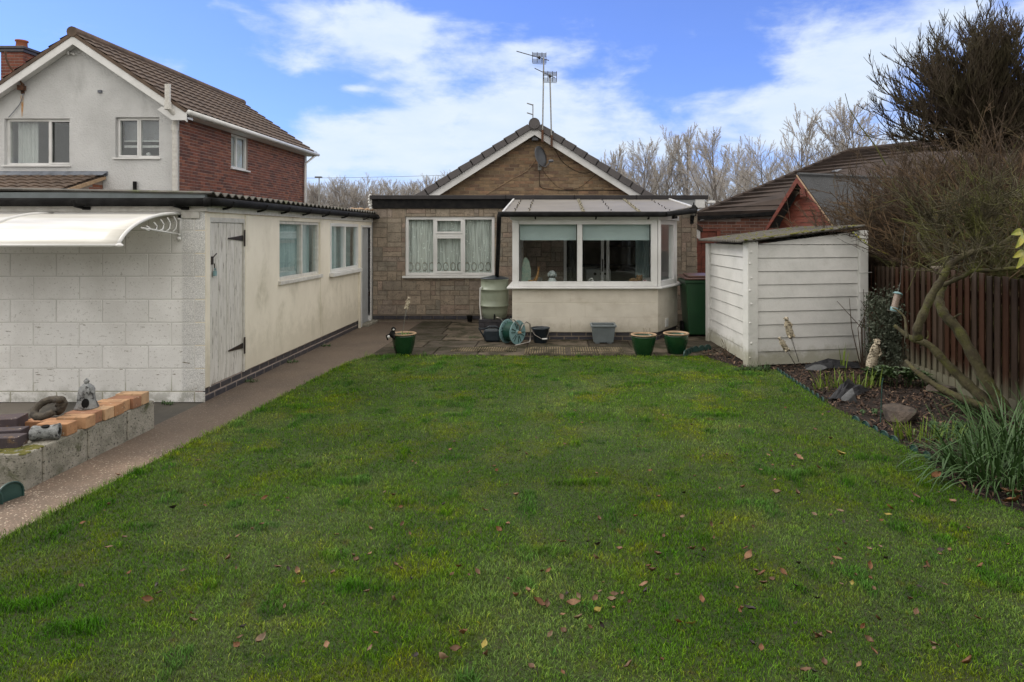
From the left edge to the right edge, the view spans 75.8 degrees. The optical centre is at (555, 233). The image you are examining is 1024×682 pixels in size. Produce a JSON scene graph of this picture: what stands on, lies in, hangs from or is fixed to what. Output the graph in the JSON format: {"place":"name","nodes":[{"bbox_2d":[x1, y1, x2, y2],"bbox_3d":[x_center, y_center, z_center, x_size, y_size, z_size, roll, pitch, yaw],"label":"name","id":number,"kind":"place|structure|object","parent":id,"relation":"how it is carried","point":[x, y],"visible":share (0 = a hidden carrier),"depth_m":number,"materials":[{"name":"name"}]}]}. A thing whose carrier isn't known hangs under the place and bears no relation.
{"place":"outdoors","nodes":[
{"label":"outdoors","id":0,"kind":"place"},
{"bbox_2d":[0,402,202,425],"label":"yard","id":1,"kind":"structure","parent":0,"point":[162,412],"depth_m":6.20,"materials":[{"name":"concrete"}]},
{"bbox_2d":[0,400,153,489],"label":"block wall","id":2,"kind":"structure","parent":1,"relation":"on","point":[29,464],"depth_m":4.59,"materials":[{"name":"concrete"}]},
{"bbox_2d":[0,413,27,426],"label":"loose brick","id":3,"kind":"object","parent":2,"relation":"on","point":[13,420],"visible":0.52,"depth_m":4.72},
{"bbox_2d":[0,433,27,448],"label":"loose brick","id":4,"kind":"object","parent":2,"relation":"on","point":[13,440],"visible":1,"depth_m":4.33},
{"bbox_2d":[0,426,29,438],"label":"loose brick","id":5,"kind":"object","parent":2,"relation":"on","point":[16,429],"visible":0.47,"depth_m":4.55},
{"bbox_2d":[25,418,55,427],"bbox_3d":[-3.800,1.411,4.860,0.215,0.065,0.102,0,0,-6],"label":"loose brick","id":6,"kind":"object","parent":2,"relation":"on","point":[31,422],"visible":0.33,"depth_m":4.82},
{"bbox_2d":[28,423,61,440],"bbox_3d":[-3.483,1.360,4.486,0.166,0.112,0.115,0,0,-22],"label":"fallen tower ornament","id":7,"kind":"object","parent":2,"relation":"on","point":[47,431],"visible":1,"depth_m":4.46,"materials":[{"name":"grey stone"}]},
{"bbox_2d":[36,420,76,435],"bbox_3d":[-3.505,1.369,4.620,0.215,0.085,0.102,0,0,0],"label":"loose brick","id":8,"kind":"object","parent":2,"relation":"on","point":[69,427],"visible":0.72,"depth_m":4.61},
{"bbox_2d":[56,414,94,428],"bbox_3d":[-3.494,1.369,4.788,0.215,0.085,0.102,0,0,0],"label":"loose brick","id":9,"kind":"object","parent":2,"relation":"on","point":[85,421],"visible":0.74,"depth_m":4.74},
{"bbox_2d":[29,396,67,420],"bbox_3d":[-3.677,1.261,4.760,0.239,0.162,0.153,0,0,0],"label":"coiled ornament","id":10,"kind":"object","parent":9,"relation":"on","point":[61,403],"visible":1,"depth_m":4.75,"materials":[{"name":"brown stone"}]},
{"bbox_2d":[64,410,101,422],"bbox_3d":[-3.518,1.369,4.896,0.215,0.085,0.102,0,0,0],"label":"loose brick","id":11,"kind":"object","parent":2,"relation":"on","point":[98,415],"visible":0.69,"depth_m":4.89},
{"bbox_2d":[74,378,98,410],"bbox_3d":[-3.560,1.213,4.991,0.160,0.234,0.159,0,0,0],"label":"tower ornament","id":12,"kind":"object","parent":11,"relation":"on","point":[86,398],"visible":1,"depth_m":4.95,"materials":[{"name":"grey stone"}]},
{"bbox_2d":[92,406,113,419],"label":"loose brick","id":13,"kind":"object","parent":2,"relation":"on","point":[107,412],"visible":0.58,"depth_m":4.99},
{"bbox_2d":[98,402,123,416],"bbox_3d":[-3.497,1.369,5.112,0.215,0.085,0.102,0,0,1],"label":"loose brick","id":14,"kind":"object","parent":2,"relation":"on","point":[118,408],"visible":0.49,"depth_m":5.11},
{"bbox_2d":[97,399,129,410],"bbox_3d":[-3.519,1.369,5.220,0.215,0.085,0.102,0,0,-1],"label":"loose brick","id":15,"kind":"object","parent":2,"relation":"on","point":[126,404],"visible":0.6,"depth_m":5.22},
{"bbox_2d":[107,395,140,408],"bbox_3d":[-3.497,1.369,5.328,0.215,0.085,0.102,0,0,1],"label":"loose brick","id":16,"kind":"object","parent":2,"relation":"on","point":[135,401],"visible":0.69,"depth_m":5.31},
{"bbox_2d":[115,391,148,404],"bbox_3d":[-3.501,1.365,5.436,0.215,0.095,0.102,0,0,-1],"label":"loose brick","id":17,"kind":"object","parent":2,"relation":"on","point":[144,395],"visible":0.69,"depth_m":5.41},
{"bbox_2d":[0,322,419,537],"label":"path","id":18,"kind":"structure","parent":0,"point":[167,435],"depth_m":5.70,"materials":[{"name":"grey concrete"}]},
{"bbox_2d":[0,481,24,501],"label":"edging scallop","id":19,"kind":"object","parent":18,"relation":"on","point":[11,490],"visible":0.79,"depth_m":4.07,"materials":[{"name":"teal plastic"}]},
{"bbox_2d":[0,349,1023,681],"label":"lawn","id":20,"kind":"structure","parent":0,"point":[526,476],"depth_m":3.43,"materials":[{"name":"plant"}]},
{"bbox_2d":[726,361,770,371],"bbox_3d":[2.343,1.584,7.858,0.575,0.132,0.310,0,0,0],"label":"grass tuft","id":21,"kind":"object","parent":20,"relation":"on","point":[753,368],"visible":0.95,"depth_m":7.86,"materials":[{"name":"green plant"}]},
{"bbox_2d":[0,0,1023,207],"label":"sky","id":22,"kind":"structure","parent":0,"point":[389,89],"materials":[{"name":"blue"}]},
{"bbox_2d":[374,321,734,356],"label":"patio","id":23,"kind":"structure","parent":0,"point":[457,340],"depth_m":9.61,"materials":[{"name":"stone"}]},
{"bbox_2d":[392,331,416,355],"bbox_3d":[-2.055,1.500,8.920,0.340,0.300,0.340,0,0,0],"label":"glazed pot","id":24,"kind":"object","parent":23,"relation":"on","point":[403,344],"visible":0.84,"depth_m":8.81,"materials":[{"name":"ceramic"}]},
{"bbox_2d":[478,326,500,341],"bbox_3d":[-0.941,1.519,9.980,0.461,0.238,0.150,0,0,0],"label":"watering can","id":25,"kind":"object","parent":23,"relation":"on","point":[490,334],"visible":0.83,"depth_m":9.91,"materials":[{"name":"black plastic"}]},
{"bbox_2d":[479,275,509,329],"bbox_3d":[-1.040,1.185,11.281,0.510,0.930,0.548,0,0,0],"label":"water butt","id":26,"kind":"object","parent":23,"relation":"on","point":[494,296],"visible":0.94,"depth_m":11.09,"materials":[{"name":"green plastic"}]},
{"bbox_2d":[496,317,530,345],"bbox_3d":[-0.605,1.438,9.779,0.314,0.413,0.471,0,0,37],"label":"hose reel","id":27,"kind":"object","parent":23,"relation":"on","point":[511,330],"visible":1,"depth_m":9.69,"materials":[{"name":"blue plastic"}]},
{"bbox_2d":[531,326,549,342],"bbox_3d":[-0.220,1.526,9.865,0.284,0.225,0.313,0,0,0],"label":"bucket","id":28,"kind":"object","parent":23,"relation":"on","point":[540,334],"visible":1,"depth_m":9.78,"materials":[{"name":"black plastic"}]},
{"bbox_2d":[590,322,616,343],"bbox_3d":[0.720,1.497,9.860,0.380,0.282,0.310,0,0,0],"label":"trough planter","id":29,"kind":"object","parent":23,"relation":"on","point":[603,331],"visible":1,"depth_m":9.74,"materials":[{"name":"grey plastic"}]},
{"bbox_2d":[631,332,656,356],"bbox_3d":[1.200,1.505,8.900,0.354,0.290,0.354,0,0,0],"label":"glazed pot","id":30,"kind":"object","parent":23,"relation":"on","point":[643,345],"visible":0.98,"depth_m":8.79,"materials":[{"name":"ceramic"}]},
{"bbox_2d":[663,331,688,354],"bbox_3d":[1.655,1.502,8.980,0.354,0.295,0.354,0,0,0],"label":"glazed pot","id":31,"kind":"object","parent":23,"relation":"on","point":[676,342],"visible":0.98,"depth_m":8.86,"materials":[{"name":"ceramic"}]},
{"bbox_2d":[678,273,705,334],"bbox_3d":[2.340,1.146,10.655,0.600,0.985,0.680,0,0,0],"label":"wheelie bin","id":32,"kind":"object","parent":23,"relation":"on","point":[693,298],"visible":0.59,"depth_m":10.39,"materials":[{"name":"green plastic"}]},
{"bbox_2d":[640,323,1018,399],"bbox_3d":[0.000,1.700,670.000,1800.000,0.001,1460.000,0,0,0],"label":"ground","id":33,"kind":"structure","parent":0,"point":[909,360],"depth_m":8.58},
{"bbox_2d":[0,26,319,217],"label":"neighbour house","id":34,"kind":"structure","parent":33,"relation":"on","point":[86,110],"depth_m":15.20,"materials":[{"name":"paint"}]},
{"bbox_2d":[4,51,25,93],"bbox_3d":[-12.333,-3.682,15.011,0.169,0.910,0.381,0,0,24],"label":"rusty aerial pole","id":35,"kind":"object","parent":34,"relation":"attached to","point":[22,87],"visible":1,"depth_m":15.06,"materials":[{"name":"metal"}]},
{"bbox_2d":[1,119,70,166],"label":"window","id":36,"kind":"structure","parent":34,"relation":"in","point":[27,130],"depth_m":15.33,"materials":[{"name":"white plastic"}]},
{"bbox_2d":[112,118,160,158],"bbox_3d":[-9.671,-2.203,15.321,1.098,0.977,0.343,0,0,0],"label":"window","id":37,"kind":"structure","parent":34,"relation":"in","point":[139,130],"depth_m":15.44,"materials":[{"name":"white plastic"}]},
{"bbox_2d":[230,134,250,171],"bbox_3d":[-8.743,-2.210,18.100,0.225,0.960,1.040,0,0,0],"label":"window","id":38,"kind":"structure","parent":34,"relation":"in","point":[236,141],"depth_m":18.25,"materials":[{"name":"white plastic"}]},
{"bbox_2d":[0,187,379,401],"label":"outbuilding","id":39,"kind":"structure","parent":33,"relation":"on","point":[210,304],"depth_m":6.42,"materials":[{"name":"white paint"}]},
{"bbox_2d":[0,212,181,247],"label":"door canopy","id":40,"kind":"object","parent":39,"relation":"attached to","point":[42,229],"visible":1,"depth_m":5.68,"materials":[{"name":"white plastic"}]},
{"bbox_2d":[211,222,245,384],"bbox_3d":[-3.432,0.705,6.872,0.076,1.630,0.713,0,0,0],"label":"door","id":41,"kind":"structure","parent":39,"relation":"in","point":[226,238],"depth_m":6.87,"materials":[{"name":"white wood"}]},
{"bbox_2d":[278,221,322,284],"bbox_3d":[-3.475,0.240,8.849,0.180,0.800,1.483,0,0,0],"label":"window","id":42,"kind":"structure","parent":39,"relation":"in","point":[294,235],"depth_m":8.91,"materials":[{"name":"white paint"}]},
{"bbox_2d":[329,223,361,276],"bbox_3d":[-3.448,0.250,10.680,0.195,0.820,1.489,0,0,0],"label":"window","id":43,"kind":"structure","parent":39,"relation":"in","point":[339,232],"depth_m":10.66,"materials":[{"name":"white plastic"}]},
{"bbox_2d":[362,228,369,322],"bbox_3d":[-3.443,0.755,11.869,0.054,1.710,0.521,0,0,0],"label":"door","id":44,"kind":"structure","parent":39,"relation":"in","point":[365,293],"depth_m":11.95,"materials":[{"name":"grey paint"}]},
{"bbox_2d":[307,182,329,204],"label":"bare tree","id":45,"kind":"object","parent":33,"relation":"on","point":[316,194],"visible":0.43,"depth_m":131.78,"materials":[{"name":"brown plant"}]},
{"bbox_2d":[307,185,334,205],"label":"bare tree","id":46,"kind":"object","parent":33,"relation":"on","point":[312,196],"visible":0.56,"depth_m":130.30,"materials":[{"name":"brown plant"}]},
{"bbox_2d":[315,177,358,207],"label":"bare tree","id":47,"kind":"object","parent":33,"relation":"on","point":[332,198],"visible":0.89,"depth_m":128.28,"materials":[{"name":"brown plant"}]},
{"bbox_2d":[327,176,369,208],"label":"bare tree","id":48,"kind":"object","parent":33,"relation":"on","point":[341,180],"visible":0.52,"depth_m":129.93,"materials":[{"name":"brown plant"}]},
{"bbox_2d":[339,185,365,207],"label":"bare tree","id":49,"kind":"object","parent":33,"relation":"on","point":[350,193],"visible":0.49,"depth_m":131.28,"materials":[{"name":"brown plant"}]},
{"bbox_2d":[348,172,384,207],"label":"bare tree","id":50,"kind":"object","parent":33,"relation":"on","point":[358,198],"visible":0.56,"depth_m":132.51,"materials":[{"name":"brown plant"}]},
{"bbox_2d":[368,177,402,205],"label":"bare tree","id":51,"kind":"object","parent":33,"relation":"on","point":[388,187],"visible":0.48,"depth_m":128.78,"materials":[{"name":"brown plant"}]},
{"bbox_2d":[396,179,424,194],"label":"bare tree","id":52,"kind":"object","parent":33,"relation":"on","point":[413,191],"visible":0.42,"depth_m":132.20,"materials":[{"name":"brown plant"}]},
{"bbox_2d":[368,118,707,339],"bbox_3d":[-0.460,-0.439,17.124,7.500,4.257,14.552,0,0,0],"label":"bungalow","id":53,"kind":"object","parent":33,"relation":"on","point":[448,241],"visible":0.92,"depth_m":12.25,"materials":[{"name":"stone"}]},
{"bbox_2d":[402,217,494,277],"bbox_3d":[-1.965,0.257,12.306,1.750,1.145,0.252,0,0,0],"label":"window","id":54,"kind":"structure","parent":53,"relation":"in","point":[458,246],"depth_m":12.41,"materials":[{"name":"white plastic"}]},
{"bbox_2d":[521,248,530,280],"bbox_3d":[-0.475,0.890,10.646,0.170,1.320,0.052,0,0,0],"label":"ironing board","id":55,"kind":"object","parent":53,"relation":"on","point":[526,272],"visible":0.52,"depth_m":10.62,"materials":[{"name":"green fabric"}]},
{"bbox_2d":[516,51,548,141],"bbox_3d":[-0.497,-3.029,14.528,0.721,1.994,0.132,0,0,-13],"label":"television aerial","id":56,"kind":"object","parent":53,"relation":"attached to","point":[539,59],"visible":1,"depth_m":14.53,"materials":[{"name":"metal"}]},
{"bbox_2d":[535,146,553,169],"bbox_3d":[-0.238,-1.694,14.649,0.423,0.517,0.484,0,0,0],"label":"satellite dish","id":57,"kind":"object","parent":53,"relation":"attached to","point":[540,156],"visible":1,"depth_m":14.66,"materials":[{"name":"grey metal"}]},
{"bbox_2d":[535,68,556,147],"bbox_3d":[-0.209,-2.796,14.572,0.500,1.761,0.135,0,0,0],"label":"television aerial","id":58,"kind":"object","parent":53,"relation":"attached to","point":[552,79],"visible":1,"depth_m":14.53,"materials":[{"name":"metal"}]},
{"bbox_2d":[512,220,660,285],"bbox_3d":[0.485,0.303,10.185,2.290,1.027,0.139,0,0,0],"label":"bay window","id":59,"kind":"structure","parent":53,"relation":"in","point":[529,229],"depth_m":10.12,"materials":[{"name":"white plastic"}]},
{"bbox_2d":[564,240,608,280],"bbox_3d":[1.078,0.590,12.290,1.835,1.880,0.100,0,0,0],"label":"sliding door","id":60,"kind":"structure","parent":53,"relation":"in","point":[565,241],"depth_m":12.28,"materials":[{"name":"white plastic"}]},
{"bbox_2d":[585,268,610,280],"bbox_3d":[0.870,1.135,13.370,0.500,0.830,0.580,0,0,0],"label":"washing machine","id":61,"kind":"object","parent":53,"relation":"on","point":[594,274],"visible":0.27,"depth_m":13.16,"materials":[{"name":"grey metal"}]},
{"bbox_2d":[661,220,675,285],"bbox_3d":[1.780,0.303,10.555,0.085,1.027,0.806,0,0,29],"label":"angled bay window","id":62,"kind":"structure","parent":53,"relation":"in","point":[672,224],"depth_m":10.78,"materials":[{"name":"white plastic"}]},
{"bbox_2d":[696,229,719,272],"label":"wooden gate","id":63,"kind":"structure","parent":53,"relation":"attached to","point":[707,233],"depth_m":15.95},
{"bbox_2d":[600,140,627,173],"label":"bare tree","id":64,"kind":"object","parent":33,"relation":"on","point":[619,154],"visible":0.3,"depth_m":78.57,"materials":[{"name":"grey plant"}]},
{"bbox_2d":[604,149,639,177],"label":"bare tree","id":65,"kind":"object","parent":33,"relation":"on","point":[614,160],"visible":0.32,"depth_m":77.20,"materials":[{"name":"brown plant"}]},
{"bbox_2d":[618,137,677,194],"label":"bare tree","id":66,"kind":"object","parent":33,"relation":"on","point":[649,148],"visible":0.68,"depth_m":74.94,"materials":[{"name":"brown plant"}]},
{"bbox_2d":[626,125,694,194],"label":"bare tree","id":67,"kind":"object","parent":33,"relation":"on","point":[672,159],"visible":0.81,"depth_m":73.34,"materials":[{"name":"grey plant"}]},
{"bbox_2d":[656,157,706,210],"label":"bare tree","id":68,"kind":"object","parent":33,"relation":"on","point":[676,184],"visible":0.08,"depth_m":91.62,"materials":[{"name":"brown plant"}]},
{"bbox_2d":[666,122,720,210],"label":"bare tree","id":69,"kind":"object","parent":33,"relation":"on","point":[678,162],"visible":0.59,"depth_m":73.69,"materials":[{"name":"brown plant"}]},
{"bbox_2d":[675,158,728,209],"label":"bare tree","id":70,"kind":"object","parent":33,"relation":"on","point":[705,182],"visible":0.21,"depth_m":110.08,"materials":[{"name":"brown plant"}]},
{"bbox_2d":[693,172,733,207],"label":"bare tree","id":71,"kind":"object","parent":33,"relation":"on","point":[719,183],"visible":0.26,"depth_m":101.05,"materials":[{"name":"brown plant"}]},
{"bbox_2d":[672,126,758,206],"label":"bare tree","id":72,"kind":"object","parent":33,"relation":"on","point":[705,153],"visible":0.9,"depth_m":66.58,"materials":[{"name":"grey plant"}]},
{"bbox_2d":[697,211,777,272],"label":"brick garage","id":73,"kind":"structure","parent":33,"relation":"on","point":[733,225],"depth_m":15.99,"materials":[{"name":"brick"}]},
{"bbox_2d":[715,136,769,199],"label":"bare tree","id":74,"kind":"object","parent":33,"relation":"on","point":[739,158],"visible":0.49,"depth_m":72.21,"materials":[{"name":"brown plant"}]},
{"bbox_2d":[721,135,802,195],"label":"bare tree","id":75,"kind":"object","parent":33,"relation":"on","point":[769,175],"visible":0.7,"depth_m":62.48,"materials":[{"name":"brown plant"}]},
{"bbox_2d":[705,103,854,200],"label":"bare tree","id":76,"kind":"object","parent":33,"relation":"on","point":[809,129],"visible":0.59,"depth_m":61.27,"materials":[{"name":"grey plant"}]},
{"bbox_2d":[766,172,902,312],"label":"summerhouse","id":77,"kind":"structure","parent":33,"relation":"on","point":[821,182],"depth_m":13.43,"materials":[{"name":"wood"}]},
{"bbox_2d":[796,98,877,164],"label":"bare tree","id":78,"kind":"object","parent":33,"relation":"on","point":[842,123],"visible":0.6,"depth_m":59.08,"materials":[{"name":"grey plant"}]},
{"bbox_2d":[778,97,905,172],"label":"bare tree","id":79,"kind":"object","parent":33,"relation":"on","point":[869,131],"visible":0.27,"depth_m":61.37,"materials":[{"name":"brown plant"}]},
{"bbox_2d":[697,129,1022,220],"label":"roof","id":80,"kind":"structure","parent":33,"relation":"on","point":[766,197],"depth_m":19.11,"materials":[{"name":"brown tile"}]},
{"bbox_2d":[776,140,1023,362],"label":"winter shrub","id":81,"kind":"object","parent":33,"relation":"on","point":[904,212],"visible":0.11,"depth_m":8.54,"materials":[{"name":"plant"}]},
{"bbox_2d":[778,100,1023,320],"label":"winter shrub","id":82,"kind":"object","parent":33,"relation":"on","point":[938,180],"visible":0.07,"depth_m":8.70,"materials":[{"name":"plant"}]},
{"bbox_2d":[794,88,1023,311],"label":"winter shrub","id":83,"kind":"object","parent":33,"relation":"on","point":[986,148],"visible":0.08,"depth_m":9.07,"materials":[{"name":"plant"}]},
{"bbox_2d":[845,94,886,164],"bbox_3d":[4.353,-1.459,9.200,0.586,1.013,0.023,0,0,0],"label":"bramble whip","id":84,"kind":"object","parent":83,"relation":"attached to","point":[867,135],"visible":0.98,"depth_m":9.19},
{"bbox_2d":[834,173,1023,370],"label":"winter shrub","id":85,"kind":"object","parent":33,"relation":"on","point":[898,246],"visible":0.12,"depth_m":8.04,"materials":[{"name":"plant"}]},
{"bbox_2d":[852,0,1023,172],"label":"broom tree","id":86,"kind":"object","parent":33,"relation":"on","point":[952,84],"visible":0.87,"depth_m":9.70,"materials":[{"name":"plant"}]},
{"bbox_2d":[868,264,1023,420],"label":"boundary fence","id":87,"kind":"object","parent":33,"relation":"on","point":[1009,300],"visible":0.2,"depth_m":6.51,"materials":[{"name":"wood"}]},
{"bbox_2d":[872,154,1023,375],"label":"winter shrub","id":88,"kind":"object","parent":33,"relation":"on","point":[1000,273],"visible":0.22,"depth_m":7.59,"materials":[{"name":"plant"}]},
{"bbox_2d":[707,356,1023,512],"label":"bed soil","id":89,"kind":"structure","parent":0,"point":[913,425],"depth_m":6.26,"materials":[{"name":"brown soil"}]},
{"bbox_2d":[698,224,871,366],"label":"concrete shed","id":90,"kind":"structure","parent":89,"relation":"on","point":[757,292],"depth_m":8.30,"materials":[{"name":"concrete"}]},
{"bbox_2d":[783,317,799,363],"bbox_3d":[2.960,1.331,8.059,0.469,0.645,0.131,0,0,-45],"label":"meerkat stake","id":91,"kind":"object","parent":89,"relation":"on","point":[788,324],"visible":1,"depth_m":7.92,"materials":[{"name":"beige plastic"}]},
{"bbox_2d":[803,364,827,371],"bbox_3d":[3.138,1.623,7.886,0.302,0.092,0.155,0,0,-10],"label":"garden rock","id":92,"kind":"object","parent":89,"relation":"on","point":[815,367],"visible":0.82,"depth_m":7.85,"materials":[{"name":"grey stone"}]},
{"bbox_2d":[803,358,859,368],"bbox_3d":[3.423,1.585,8.057,0.912,0.095,0.290,0,0,-8],"label":"weed membrane","id":93,"kind":"object","parent":89,"relation":"on","point":[831,363],"visible":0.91,"depth_m":8.00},
{"bbox_2d":[810,367,884,388],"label":"bulb shoots","id":94,"kind":"object","parent":89,"relation":"on","point":[870,379],"visible":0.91,"depth_m":7.03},
{"bbox_2d":[841,388,856,402],"bbox_3d":[2.863,1.597,6.405,0.156,0.182,0.088,0,0,0],"label":"garden rock","id":95,"kind":"object","parent":89,"relation":"on","point":[849,396],"visible":0.91,"depth_m":6.38,"materials":[{"name":"grey stone"}]},
{"bbox_2d":[828,378,869,398],"bbox_3d":[2.967,1.556,6.678,0.225,0.150,0.711,0,0,44],"label":"weed membrane","id":96,"kind":"object","parent":89,"relation":"on","point":[848,384],"visible":0.87,"depth_m":6.61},
{"bbox_2d":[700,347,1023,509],"bbox_3d":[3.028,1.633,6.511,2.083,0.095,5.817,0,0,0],"label":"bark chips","id":97,"kind":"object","parent":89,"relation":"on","point":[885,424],"visible":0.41,"depth_m":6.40,"materials":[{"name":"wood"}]},
{"bbox_2d":[866,339,882,369],"bbox_3d":[3.636,1.385,7.485,0.177,0.369,0.141,0,0,0],"label":"stone meerkat","id":98,"kind":"object","parent":97,"relation":"on","point":[874,355],"visible":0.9,"depth_m":7.46,"materials":[{"name":"beige stone"}]},
{"bbox_2d":[837,282,910,370],"bbox_3d":[3.826,1.220,8.000,0.786,1.254,0.859,0,0,0],"label":"climbing shrub","id":99,"kind":"object","parent":89,"relation":"on","point":[881,313],"visible":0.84,"depth_m":7.88,"materials":[{"name":"green plant"}]},
{"bbox_2d":[861,365,920,387],"bbox_3d":[3.643,1.551,7.158,0.606,0.198,0.419,0,0,0],"label":"evergreen plant","id":100,"kind":"object","parent":89,"relation":"on","point":[887,371],"visible":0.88,"depth_m":7.09,"materials":[{"name":"green plant"}]},
{"bbox_2d":[882,403,918,424],"bbox_3d":[3.056,1.612,5.763,0.308,0.194,0.275,0,0,0],"label":"garden rock","id":101,"kind":"object","parent":89,"relation":"on","point":[902,414],"visible":0.83,"depth_m":5.70,"materials":[{"name":"stone"}]},
{"bbox_2d":[902,370,937,387],"bbox_3d":[3.917,1.555,7.036,0.344,0.190,0.276,0,0,0],"label":"evergreen plant","id":102,"kind":"object","parent":89,"relation":"on","point":[925,373],"visible":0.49,"depth_m":7.06,"materials":[{"name":"green plant"}]},
{"bbox_2d":[886,416,967,443],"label":"bulb shoots","id":103,"kind":"object","parent":89,"relation":"on","point":[900,432],"visible":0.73,"depth_m":5.26,"materials":[{"name":"plant"}]},
{"bbox_2d":[926,384,956,394],"bbox_3d":[3.989,1.611,6.753,0.308,0.125,0.192,0,0,0],"label":"garden rock","id":104,"kind":"object","parent":89,"relation":"on","point":[933,389],"visible":0.45,"depth_m":6.73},
{"bbox_2d":[864,136,1023,417],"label":"mossy tree","id":105,"kind":"object","parent":89,"relation":"on","point":[935,295],"visible":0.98,"depth_m":5.85,"materials":[{"name":"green plant"}]},
{"bbox_2d":[888,226,905,312],"bbox_3d":[3.473,0.389,6.693,0.150,0.924,0.805,0,0,26],"label":"bird feeder","id":106,"kind":"object","parent":105,"relation":"hanging from","point":[896,300],"visible":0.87,"depth_m":6.97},
{"bbox_2d":[1011,228,1023,267],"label":"yellow leaf sprig","id":107,"kind":"object","parent":105,"relation":"hanging from","point":[1020,242],"visible":1,"depth_m":5.12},
{"bbox_2d":[927,419,975,436],"bbox_3d":[3.226,1.595,5.362,0.372,0.109,0.271,0,0,0],"label":"ground cover plant","id":108,"kind":"object","parent":89,"relation":"on","point":[943,427],"visible":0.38,"depth_m":5.39,"materials":[{"name":"green plant"}]},
{"bbox_2d":[882,383,1023,508],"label":"strap leaf clump","id":109,"kind":"object","parent":89,"relation":"on","point":[952,460],"visible":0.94,"depth_m":4.41,"materials":[{"name":"green plant"}]},
{"bbox_2d":[895,374,1023,475],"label":"strap leaf clump","id":110,"kind":"object","parent":89,"relation":"on","point":[1013,442],"visible":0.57,"depth_m":4.88,"materials":[{"name":"green plant"}]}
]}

